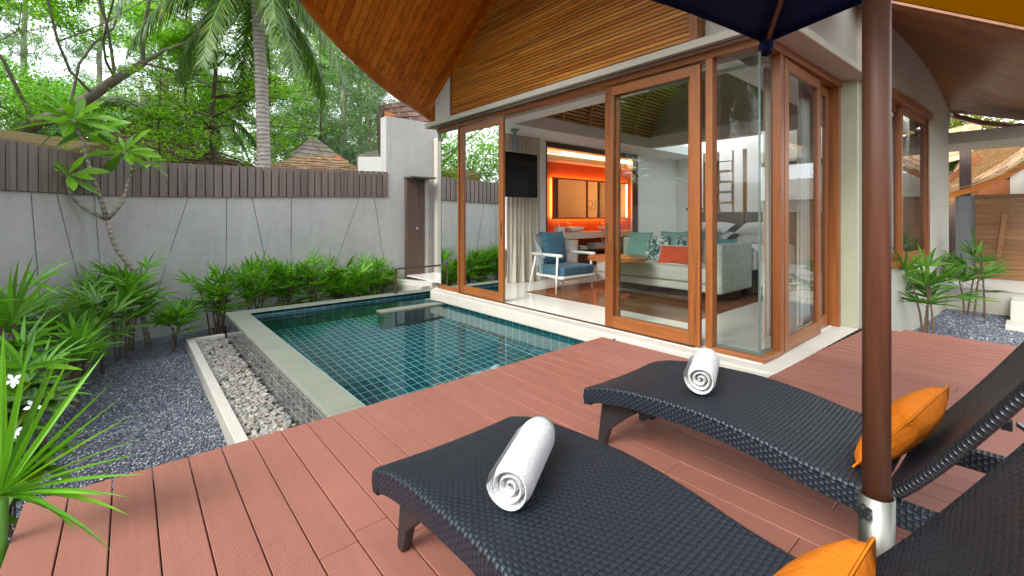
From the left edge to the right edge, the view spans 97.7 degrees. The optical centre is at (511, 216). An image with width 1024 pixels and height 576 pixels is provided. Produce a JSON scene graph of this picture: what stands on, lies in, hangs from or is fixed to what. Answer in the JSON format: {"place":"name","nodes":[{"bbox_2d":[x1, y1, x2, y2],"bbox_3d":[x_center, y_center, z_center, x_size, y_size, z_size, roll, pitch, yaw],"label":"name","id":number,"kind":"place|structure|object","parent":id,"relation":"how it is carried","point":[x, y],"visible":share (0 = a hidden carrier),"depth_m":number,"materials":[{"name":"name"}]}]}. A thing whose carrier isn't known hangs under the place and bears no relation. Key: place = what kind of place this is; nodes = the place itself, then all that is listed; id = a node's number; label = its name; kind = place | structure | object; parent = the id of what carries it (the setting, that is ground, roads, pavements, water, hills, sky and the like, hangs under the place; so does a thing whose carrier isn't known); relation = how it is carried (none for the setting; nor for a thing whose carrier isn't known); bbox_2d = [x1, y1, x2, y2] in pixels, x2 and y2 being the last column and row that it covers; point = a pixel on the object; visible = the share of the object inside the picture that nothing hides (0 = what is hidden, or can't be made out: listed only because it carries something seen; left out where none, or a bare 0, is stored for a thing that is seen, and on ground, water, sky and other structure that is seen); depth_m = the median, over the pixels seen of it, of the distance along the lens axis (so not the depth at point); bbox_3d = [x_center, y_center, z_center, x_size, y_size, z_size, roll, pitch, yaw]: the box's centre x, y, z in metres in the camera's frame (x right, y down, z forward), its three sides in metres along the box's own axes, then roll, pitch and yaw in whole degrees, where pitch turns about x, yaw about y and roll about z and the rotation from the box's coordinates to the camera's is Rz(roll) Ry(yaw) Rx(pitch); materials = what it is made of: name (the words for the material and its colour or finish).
{"place":"outdoors","nodes":[
{"label":"outdoors","id":0,"kind":"place"},
{"bbox_2d":[8,328,227,546],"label":"gravel","id":1,"kind":"structure","parent":0,"point":[160,344],"depth_m":4.17,"materials":[{"name":"grey gravel"}]},
{"bbox_2d":[0,256,71,347],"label":"lady palm","id":2,"kind":"object","parent":1,"relation":"on","point":[13,310],"visible":0.57,"depth_m":4.09,"materials":[{"name":"green plant"}]},
{"bbox_2d":[0,259,78,343],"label":"lady palm","id":3,"kind":"object","parent":1,"relation":"on","point":[7,326],"visible":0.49,"depth_m":4.35,"materials":[{"name":"green plant"}]},
{"bbox_2d":[0,372,86,538],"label":"flowering bush","id":4,"kind":"object","parent":1,"relation":"on","point":[29,389],"visible":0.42,"depth_m":2.53,"materials":[{"name":"green plant"}]},
{"bbox_2d":[0,329,93,444],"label":"lady palm","id":5,"kind":"object","parent":1,"relation":"on","point":[37,362],"visible":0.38,"depth_m":3.62,"materials":[{"name":"green plant"}]},
{"bbox_2d":[0,308,106,372],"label":"lady palm","id":6,"kind":"object","parent":1,"relation":"on","point":[22,337],"visible":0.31,"depth_m":3.96,"materials":[{"name":"green plant"}]},
{"bbox_2d":[10,286,123,394],"bbox_3d":[-4.667,1.293,4.726,0.931,1.137,1.142,0,0,-41],"label":"lady palm","id":7,"kind":"object","parent":1,"relation":"on","point":[62,318],"visible":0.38,"depth_m":4.70,"materials":[{"name":"green plant"}]},
{"bbox_2d":[0,329,142,568],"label":"fan palm","id":8,"kind":"object","parent":1,"relation":"on","point":[10,475],"visible":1,"depth_m":1.70,"materials":[{"name":"green plant"}]},
{"bbox_2d":[30,310,117,407],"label":"lady palm","id":9,"kind":"object","parent":1,"relation":"on","point":[88,331],"visible":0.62,"depth_m":4.32,"materials":[{"name":"green plant"}]},
{"bbox_2d":[16,84,168,347],"bbox_3d":[-5.338,0.175,5.740,0.961,3.434,1.413,0,0,39],"label":"frangipani tree","id":10,"kind":"object","parent":1,"relation":"on","point":[78,110],"visible":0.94,"depth_m":5.71,"materials":[{"name":"green plant"}]},
{"bbox_2d":[42,271,151,376],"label":"lady palm","id":11,"kind":"object","parent":1,"relation":"on","point":[96,296],"visible":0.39,"depth_m":5.19,"materials":[{"name":"green plant"}]},
{"bbox_2d":[69,252,180,360],"bbox_3d":[-4.997,1.168,5.760,1.229,1.387,0.921,0,0,-11],"label":"lady palm","id":12,"kind":"object","parent":1,"relation":"on","point":[132,281],"visible":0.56,"depth_m":5.77,"materials":[{"name":"green plant"}]},
{"bbox_2d":[85,258,169,350],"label":"lady palm","id":13,"kind":"object","parent":1,"relation":"on","point":[111,272],"visible":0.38,"depth_m":6.04,"materials":[{"name":"green plant"}]},
{"bbox_2d":[53,471,216,575],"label":"deck frame","id":14,"kind":"object","parent":1,"relation":"on","point":[157,530],"depth_m":1.83,"materials":[{"name":"wood"}]},
{"bbox_2d":[0,328,1023,575],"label":"deck","id":15,"kind":"structure","parent":14,"relation":"on","point":[302,500],"depth_m":2.11,"materials":[{"name":"brown wood"}]},
{"bbox_2d":[372,416,1023,575],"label":"sun lounger","id":16,"kind":"object","parent":15,"relation":"on","point":[591,506],"visible":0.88,"depth_m":1.24,"materials":[{"name":"black wicker"}]},
{"bbox_2d":[487,416,554,510],"bbox_3d":[0.041,0.785,1.462,0.139,0.133,0.381,0,0,18],"label":"rolled towel","id":17,"kind":"object","parent":16,"relation":"on","point":[515,473],"visible":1,"depth_m":1.34,"materials":[{"name":"white fabric"}]},
{"bbox_2d":[773,536,875,575],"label":"cushion","id":18,"kind":"object","parent":16,"relation":"on","point":[847,557],"visible":1,"depth_m":0.96,"materials":[{"name":"orange fabric"}]},
{"bbox_2d":[651,0,895,556],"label":"umbrella","id":19,"kind":"object","parent":15,"relation":"on","point":[765,23],"visible":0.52,"depth_m":1.28,"materials":[{"name":"navy fabric"},{"name":"wood"},{"name":"steel"}]},
{"bbox_2d":[583,341,1023,532],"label":"sun lounger","id":20,"kind":"object","parent":15,"relation":"on","point":[807,439],"visible":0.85,"depth_m":1.80,"materials":[{"name":"black wicker"}]},
{"bbox_2d":[683,348,719,393],"bbox_3d":[0.976,0.781,2.293,0.146,0.137,0.401,0,0,28],"label":"rolled towel","id":21,"kind":"object","parent":20,"relation":"on","point":[700,373],"visible":1,"depth_m":2.16,"materials":[{"name":"fabric"}]},
{"bbox_2d":[852,385,949,467],"bbox_3d":[1.492,0.795,1.708,0.483,0.244,0.221,0,0,-41],"label":"cushion","id":22,"kind":"object","parent":20,"relation":"on","point":[917,416],"visible":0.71,"depth_m":1.59,"materials":[{"name":"orange fabric"}]},
{"bbox_2d":[141,292,206,351],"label":"lady palm","id":23,"kind":"object","parent":1,"relation":"on","point":[175,312],"visible":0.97,"depth_m":6.16,"materials":[{"name":"green plant"}]},
{"bbox_2d":[186,333,248,444],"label":"kerb","id":24,"kind":"structure","parent":1,"relation":"on","point":[231,428],"depth_m":4.33,"materials":[{"name":"concrete"}]},
{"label":"pebble base","id":25,"kind":"structure","parent":1,"relation":"on","visible":0},
{"bbox_2d":[196,337,296,440],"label":"river pebbles","id":26,"kind":"object","parent":25,"relation":"on","point":[251,400],"visible":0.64,"depth_m":4.42,"materials":[{"name":"beige gravel"}]},
{"bbox_2d":[211,325,226,337],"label":"gravel","id":27,"kind":"structure","parent":0,"point":[225,330],"depth_m":7.18,"materials":[{"name":"stone"}]},
{"bbox_2d":[172,260,252,334],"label":"lady palm","id":28,"kind":"object","parent":27,"relation":"on","point":[220,294],"visible":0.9,"depth_m":6.72,"materials":[{"name":"green plant"}]},
{"bbox_2d":[229,250,290,309],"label":"lady palm","id":29,"kind":"object","parent":27,"relation":"on","point":[265,287],"visible":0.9,"depth_m":7.14,"materials":[{"name":"green plant"}]},
{"bbox_2d":[256,254,317,305],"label":"lady palm","id":30,"kind":"object","parent":27,"relation":"on","point":[291,281],"visible":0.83,"depth_m":7.50,"materials":[{"name":"green plant"}]},
{"bbox_2d":[286,243,343,303],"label":"lady palm","id":31,"kind":"object","parent":27,"relation":"on","point":[314,277],"visible":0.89,"depth_m":7.83,"materials":[{"name":"green plant"}]},
{"bbox_2d":[315,253,368,299],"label":"lady palm","id":32,"kind":"object","parent":27,"relation":"on","point":[344,271],"visible":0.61,"depth_m":8.17,"materials":[{"name":"green plant"}]},
{"bbox_2d":[331,253,386,296],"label":"lady palm","id":33,"kind":"object","parent":27,"relation":"on","point":[358,275],"visible":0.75,"depth_m":8.35,"materials":[{"name":"green plant"}]},
{"bbox_2d":[352,254,406,294],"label":"lady palm","id":34,"kind":"object","parent":27,"relation":"on","point":[380,274],"visible":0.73,"depth_m":8.71,"materials":[{"name":"green plant"}]},
{"bbox_2d":[0,0,1023,163],"label":"sky","id":35,"kind":"structure","parent":0,"point":[91,66],"materials":[{"name":"white"}]},
{"bbox_2d":[299,0,1023,377],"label":"villa","id":36,"kind":"object","parent":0,"point":[661,98],"visible":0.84,"depth_m":6.08,"materials":[{"name":"white paint"}]},
{"bbox_2d":[380,278,440,293],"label":"step","id":37,"kind":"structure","parent":36,"relation":"on","point":[412,284],"depth_m":8.84,"materials":[{"name":"concrete"}]},
{"bbox_2d":[438,127,460,292],"bbox_3d":[-0.558,-0.110,8.016,1.410,2.720,0.685,0,0,-41],"label":"corner window","id":38,"kind":"structure","parent":36,"relation":"in","point":[450,140],"depth_m":7.59,"materials":[{"name":"clear glass"}]},
{"bbox_2d":[460,116,504,301],"bbox_3d":[-0.474,-0.106,6.886,0.049,2.688,1.100,0,0,-41],"label":"sliding door","id":39,"kind":"structure","parent":36,"relation":"in","point":[482,144],"depth_m":6.84,"materials":[{"name":"brown wood"}]},
{"bbox_2d":[505,128,536,197],"bbox_3d":[-0.092,-0.945,7.768,1.334,1.210,0.157,0,0,-41],"label":"television","id":40,"kind":"object","parent":36,"relation":"hanging from","point":[520,174],"visible":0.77,"depth_m":7.87,"materials":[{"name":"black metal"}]},
{"bbox_2d":[507,134,540,282],"bbox_3d":[0.247,-0.151,8.553,0.780,2.778,0.203,0,0,-33],"label":"curtain","id":41,"kind":"object","parent":36,"relation":"hanging from","point":[523,221],"visible":0.59,"depth_m":8.51,"materials":[{"name":"beige fabric"}]},
{"bbox_2d":[528,231,595,293],"bbox_3d":[0.839,0.752,7.700,0.947,0.994,0.876,0,0,-41],"label":"armchair","id":42,"kind":"object","parent":36,"relation":"on","point":[556,265],"visible":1,"depth_m":7.60,"materials":[{"name":"blue fabric"}]},
{"bbox_2d":[552,177,628,218],"bbox_3d":[2.211,-0.463,12.183,3.180,1.055,0.065,0,0,-41],"label":"mirror","id":43,"kind":"object","parent":36,"relation":"attached to","point":[572,198],"visible":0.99,"depth_m":11.82,"materials":[{"name":"orange mirror"}]},
{"bbox_2d":[563,230,631,263],"bbox_3d":[2.303,0.818,12.021,3.650,0.856,0.550,0,0,-41],"label":"table","id":44,"kind":"object","parent":36,"relation":"on","point":[582,258],"visible":0.35,"depth_m":11.55,"materials":[{"name":"brown wood"}]},
{"bbox_2d":[588,254,647,297],"bbox_3d":[1.651,0.931,7.015,0.920,0.615,0.920,0,0,-41],"label":"side table","id":45,"kind":"object","parent":36,"relation":"on","point":[626,258],"visible":0.64,"depth_m":6.83,"materials":[{"name":"brown wood"}]},
{"bbox_2d":[615,78,688,330],"bbox_3d":[1.474,-0.106,4.710,0.045,2.688,1.030,0,0,-41],"label":"sliding door","id":46,"kind":"structure","parent":36,"relation":"in","point":[617,98],"depth_m":5.01,"materials":[{"name":"brown wood"}]},
{"bbox_2d":[605,64,701,346],"bbox_3d":[1.430,-0.106,4.665,0.049,2.688,1.110,0,0,-41],"label":"sliding door","id":47,"kind":"structure","parent":36,"relation":"in","point":[693,337],"depth_m":4.39,"materials":[{"name":"brown wood"}]},
{"bbox_2d":[597,237,751,301],"bbox_3d":[2.592,0.815,7.461,1.110,0.849,2.290,0,0,-41],"label":"sofa","id":48,"kind":"object","parent":36,"relation":"on","point":[734,269],"visible":0.67,"depth_m":6.82,"materials":[{"name":"grey fabric"}]},
{"bbox_2d":[626,232,652,255],"bbox_3d":[2.302,0.510,8.114,0.195,0.468,0.500,0,0,-41],"label":"cushion","id":49,"kind":"object","parent":48,"relation":"on","point":[637,243],"visible":0.79,"depth_m":8.06,"materials":[{"name":"teal fabric"}]},
{"bbox_2d":[645,235,669,259],"bbox_3d":[2.508,0.540,7.751,0.204,0.424,0.449,0,0,-41],"label":"cushion","id":50,"kind":"object","parent":48,"relation":"on","point":[653,247],"visible":0.76,"depth_m":7.71,"materials":[{"name":"fabric"}]},
{"bbox_2d":[657,244,687,264],"bbox_3d":[2.604,0.610,7.132,0.172,0.307,0.571,0,0,-41],"label":"cushion","id":51,"kind":"object","parent":48,"relation":"on","point":[670,254],"visible":0.78,"depth_m":7.09,"materials":[{"name":"orange fabric"}]},
{"bbox_2d":[703,149,746,211],"bbox_3d":[4.391,-0.550,9.227,0.080,1.600,0.878,0,0,-41],"label":"decorative ladder","id":52,"kind":"object","parent":36,"relation":"on","point":[732,182],"visible":0.76,"depth_m":9.09,"materials":[{"name":"brown wood"}]},
{"bbox_2d":[705,51,783,363],"bbox_3d":[2.144,-0.110,4.119,0.442,2.720,0.529,0,0,-41],"label":"corner window","id":53,"kind":"structure","parent":36,"relation":"in","point":[776,350],"depth_m":4.06,"materials":[{"name":"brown wood"}]},
{"bbox_2d":[702,211,821,292],"bbox_3d":[4.163,0.552,7.918,1.910,1.295,2.800,0,0,-41],"label":"bed","id":54,"kind":"object","parent":36,"relation":"on","point":[739,219],"visible":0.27,"depth_m":8.09,"materials":[{"name":"wood"}]},
{"bbox_2d":[763,67,770,336],"bbox_3d":[2.717,-0.151,4.689,0.331,2.778,0.050,0,0,-37],"label":"curtain","id":55,"kind":"object","parent":36,"relation":"hanging from","point":[766,202],"visible":0.45,"depth_m":4.62,"materials":[{"name":"fabric"}]},
{"bbox_2d":[784,58,820,351],"bbox_3d":[2.877,-0.106,4.437,1.055,2.688,0.045,0,0,-41],"label":"sliding door","id":56,"kind":"structure","parent":36,"relation":"in","point":[792,339],"depth_m":4.57,"materials":[{"name":"brown wood"}]},
{"bbox_2d":[796,80,809,326],"bbox_3d":[3.354,-0.151,5.129,0.331,2.778,0.060,0,0,-37],"label":"curtain","id":57,"kind":"object","parent":36,"relation":"hanging from","point":[803,218],"visible":0.91,"depth_m":5.10,"materials":[{"name":"white fabric"}]},
{"bbox_2d":[810,86,828,327],"bbox_3d":[3.427,-0.106,4.975,0.520,2.688,0.045,0,0,-41],"label":"sliding door","id":58,"kind":"structure","parent":36,"relation":"in","point":[824,92],"depth_m":5.07,"materials":[{"name":"brown wood"}]},
{"bbox_2d":[892,116,893,252],"bbox_3d":[5.838,-0.210,6.924,1.150,2.720,0.060,0,0,-37],"label":"window frame","id":59,"kind":"object","parent":36,"relation":"hanging from","point":[892,183],"visible":0.09,"depth_m":7.01,"materials":[{"name":"wood"}]},
{"bbox_2d":[892,87,932,268],"bbox_3d":[5.429,-0.480,6.256,2.930,2.320,0.205,0,0,-37],"label":"side window","id":60,"kind":"structure","parent":36,"relation":"in","point":[902,105],"depth_m":6.74,"materials":[{"name":"brown wood"}]},
{"bbox_2d":[948,125,1023,151],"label":"concrete beam","id":61,"kind":"structure","parent":36,"relation":"attached to","point":[1001,137],"depth_m":7.87,"materials":[{"name":"beige paint"}]},
{"bbox_2d":[762,159,821,280],"bbox_3d":[6.112,0.060,8.879,0.560,2.360,1.920,0,0,-41],"label":"wardrobe","id":62,"kind":"object","parent":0,"point":[792,185],"visible":0.06,"depth_m":9.01,"materials":[{"name":"brown wood"}]},
{"bbox_2d":[913,309,1023,345],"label":"gravel","id":63,"kind":"structure","parent":0,"point":[965,324],"depth_m":6.86,"materials":[{"name":"gravel"}]},
{"bbox_2d":[892,244,1003,333],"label":"lady palm","id":64,"kind":"object","parent":63,"relation":"on","point":[923,282],"visible":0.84,"depth_m":6.01,"materials":[{"name":"green plant"}]},
{"bbox_2d":[939,225,1013,317],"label":"lady palm","id":65,"kind":"object","parent":63,"relation":"on","point":[965,276],"visible":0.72,"depth_m":7.39,"materials":[{"name":"green plant"}]},
{"bbox_2d":[1005,296,1023,332],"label":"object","id":66,"kind":"structure","parent":63,"relation":"on","point":[1015,322],"depth_m":6.88,"materials":[{"name":"white stone"}]},
{"bbox_2d":[946,267,1023,315],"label":"terrace wall","id":67,"kind":"structure","parent":0,"point":[1014,288],"depth_m":7.75,"materials":[{"name":"beige paint"}]},
{"bbox_2d":[956,150,974,275],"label":"gate pillar","id":68,"kind":"structure","parent":67,"relation":"on","point":[965,211],"depth_m":9.17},
{"bbox_2d":[949,148,1023,270],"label":"gatehouse","id":69,"kind":"object","parent":67,"relation":"on","point":[999,184],"visible":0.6,"depth_m":9.92,"materials":[{"name":"beige paint"}]},
{"bbox_2d":[975,194,1023,280],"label":"plank gate","id":70,"kind":"structure","parent":67,"relation":"on","point":[999,219],"depth_m":8.74,"materials":[{"name":"brown wood"}]},
{"label":"ground","id":71,"kind":"structure","parent":0,"visible":0},
{"bbox_2d":[0,70,73,139],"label":"broadleaf tree","id":72,"kind":"object","parent":71,"relation":"on","point":[6,115],"visible":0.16,"depth_m":11.44,"materials":[{"name":"green plant"}]},
{"bbox_2d":[0,0,96,123],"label":"pine tree","id":73,"kind":"object","parent":71,"relation":"on","point":[22,43],"visible":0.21,"depth_m":21.73,"materials":[{"name":"green plant"}]},
{"bbox_2d":[0,130,102,195],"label":"thatched eave","id":74,"kind":"object","parent":71,"relation":"on","point":[36,139],"visible":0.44,"depth_m":9.90,"materials":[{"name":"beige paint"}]},
{"bbox_2d":[0,100,105,139],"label":"broadleaf tree","id":75,"kind":"object","parent":71,"relation":"on","point":[46,132],"visible":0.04,"depth_m":13.72,"materials":[{"name":"green plant"}]},
{"bbox_2d":[0,47,131,137],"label":"broadleaf tree","id":76,"kind":"object","parent":71,"relation":"on","point":[61,94],"visible":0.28,"depth_m":19.62,"materials":[{"name":"green plant"}]},
{"bbox_2d":[49,0,144,138],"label":"pine tree","id":77,"kind":"object","parent":71,"relation":"on","point":[86,46],"visible":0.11,"depth_m":27.75,"materials":[{"name":"green plant"}]},
{"bbox_2d":[54,53,212,165],"bbox_3d":[-8.306,-0.281,10.219,2.685,6.671,2.758,0,0,-31],"label":"broadleaf tree","id":78,"kind":"object","parent":71,"relation":"on","point":[163,113],"visible":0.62,"depth_m":10.19,"materials":[{"name":"green plant"}]},
{"bbox_2d":[0,0,305,133],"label":"leaning tree","id":79,"kind":"object","parent":71,"relation":"on","point":[94,93],"visible":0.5,"depth_m":12.37,"materials":[{"name":"green plant"}]},
{"bbox_2d":[92,95,217,150],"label":"coconut palm","id":80,"kind":"object","parent":71,"relation":"on","point":[114,101],"visible":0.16,"depth_m":15.01,"materials":[{"name":"green plant"}]},
{"bbox_2d":[104,0,206,143],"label":"pine tree","id":81,"kind":"object","parent":71,"relation":"on","point":[135,24],"visible":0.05,"depth_m":20.85,"materials":[{"name":"green plant"}]},
{"bbox_2d":[86,124,255,196],"bbox_3d":[-10.544,0.254,12.826,4.682,5.792,5.483,0,0,32],"label":"neighbour villa","id":82,"kind":"object","parent":71,"relation":"on","point":[206,161],"visible":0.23,"depth_m":12.31,"materials":[{"name":"beige paint"}]},
{"bbox_2d":[78,0,274,145],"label":"broadleaf tree","id":83,"kind":"object","parent":71,"relation":"on","point":[194,123],"visible":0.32,"depth_m":13.88,"materials":[{"name":"green plant"}]},
{"bbox_2d":[131,0,236,157],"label":"pine tree","id":84,"kind":"object","parent":71,"relation":"on","point":[199,9],"visible":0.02,"depth_m":25.76,"materials":[{"name":"green plant"}]},
{"bbox_2d":[0,86,376,163],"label":"wood","id":85,"kind":"object","parent":71,"relation":"on","point":[240,151],"visible":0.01,"depth_m":37.44,"materials":[{"name":"plant"}]},
{"bbox_2d":[70,0,348,170],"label":"coconut palm","id":86,"kind":"object","parent":71,"relation":"on","point":[212,24],"visible":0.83,"depth_m":10.43,"materials":[{"name":"green plant"}]},
{"bbox_2d":[119,0,303,168],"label":"broadleaf tree","id":87,"kind":"object","parent":71,"relation":"on","point":[213,140],"visible":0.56,"depth_m":11.84,"materials":[{"name":"green plant"}]},
{"bbox_2d":[153,90,274,160],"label":"coconut palm","id":88,"kind":"object","parent":71,"relation":"on","point":[246,132],"visible":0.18,"depth_m":18.37,"materials":[{"name":"green plant"}]},
{"bbox_2d":[217,10,301,166],"bbox_3d":[-13.093,-5.539,23.209,5.904,17.400,5.637,0,0,7],"label":"pine tree","id":89,"kind":"object","parent":71,"relation":"on","point":[275,110],"visible":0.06,"depth_m":22.70,"materials":[{"name":"green plant"}]},
{"bbox_2d":[215,1,338,165],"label":"broadleaf tree","id":90,"kind":"object","parent":71,"relation":"on","point":[282,83],"visible":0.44,"depth_m":14.19,"materials":[{"name":"green plant"}]},
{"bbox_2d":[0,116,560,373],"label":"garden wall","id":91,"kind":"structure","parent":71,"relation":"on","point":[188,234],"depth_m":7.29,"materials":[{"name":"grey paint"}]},
{"bbox_2d":[0,138,387,196],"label":"slat fence","id":92,"kind":"object","parent":91,"relation":"on","point":[25,167],"visible":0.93,"depth_m":7.00,"materials":[{"name":"grey wood"}]},
{"bbox_2d":[404,176,435,277],"bbox_3d":[-1.980,0.230,9.635,0.580,2.160,0.365,0,0,-41],"label":"wooden door","id":93,"kind":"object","parent":91,"relation":"attached to","point":[416,220],"visible":0.88,"depth_m":9.65,"materials":[{"name":"brown wood"},{"name":"steel"}]},
{"bbox_2d":[246,3,357,162],"bbox_3d":[-9.791,-5.420,21.938,5.263,17.143,5.122,0,0,29],"label":"pine tree","id":94,"kind":"object","parent":71,"relation":"on","point":[275,68],"visible":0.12,"depth_m":21.44,"materials":[{"name":"green plant"}]},
{"bbox_2d":[255,138,357,172],"bbox_3d":[-6.285,0.327,14.236,3.377,5.646,3.171,0,0,-32],"label":"neighbour villa","id":95,"kind":"object","parent":71,"relation":"on","point":[310,153],"visible":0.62,"depth_m":13.68,"materials":[{"name":"beige paint"}]},
{"bbox_2d":[255,25,374,161],"bbox_3d":[-7.436,-2.225,17.061,4.418,10.553,3.969,0,0,-41],"label":"broadleaf tree","id":96,"kind":"object","parent":71,"relation":"on","point":[320,127],"visible":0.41,"depth_m":17.05,"materials":[{"name":"green plant"}]},
{"bbox_2d":[276,29,385,165],"bbox_3d":[-7.419,-5.462,19.941,5.515,17.253,4.770,0,0,11],"label":"pine tree","id":97,"kind":"object","parent":71,"relation":"on","point":[343,103],"visible":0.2,"depth_m":19.63,"materials":[{"name":"green plant"}]},
{"bbox_2d":[309,38,392,162],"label":"tree","id":98,"kind":"object","parent":71,"relation":"on","point":[367,101],"visible":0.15,"depth_m":17.58,"materials":[{"name":"green plant"}]},
{"bbox_2d":[312,42,398,164],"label":"pine tree","id":99,"kind":"object","parent":71,"relation":"on","point":[366,126],"visible":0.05,"depth_m":21.70,"materials":[{"name":"green plant"}]},
{"bbox_2d":[358,157,380,170],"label":"white wall","id":100,"kind":"structure","parent":71,"relation":"on","point":[369,163],"depth_m":10.98,"materials":[{"name":"paint"}]},
{"bbox_2d":[356,102,429,166],"bbox_3d":[-2.459,-0.422,13.013,3.188,7.144,5.044,0,0,-41],"label":"neighbour villa","id":101,"kind":"object","parent":71,"relation":"on","point":[401,110],"visible":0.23,"depth_m":12.30,"materials":[{"name":"tile"}]},
{"bbox_2d":[225,288,614,425],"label":"swimming pool","id":102,"kind":"structure","parent":71,"relation":"on","point":[302,389],"depth_m":4.50,"materials":[{"name":"tile"}]},
{"bbox_2d":[255,295,582,405],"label":"water","id":103,"kind":"structure","parent":102,"relation":"in","point":[366,354],"depth_m":5.08,"materials":[{"name":"teal liquid"}]},
{"bbox_2d":[949,114,1023,193],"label":"broadleaf tree","id":104,"kind":"object","parent":71,"relation":"on","point":[954,123],"visible":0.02,"depth_m":16.13,"materials":[{"name":"green plant"}]},
{"bbox_2d":[949,123,1023,243],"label":"pavilion","id":105,"kind":"structure","parent":71,"relation":"on","point":[984,160],"depth_m":10.24,"materials":[{"name":"brown wood"}]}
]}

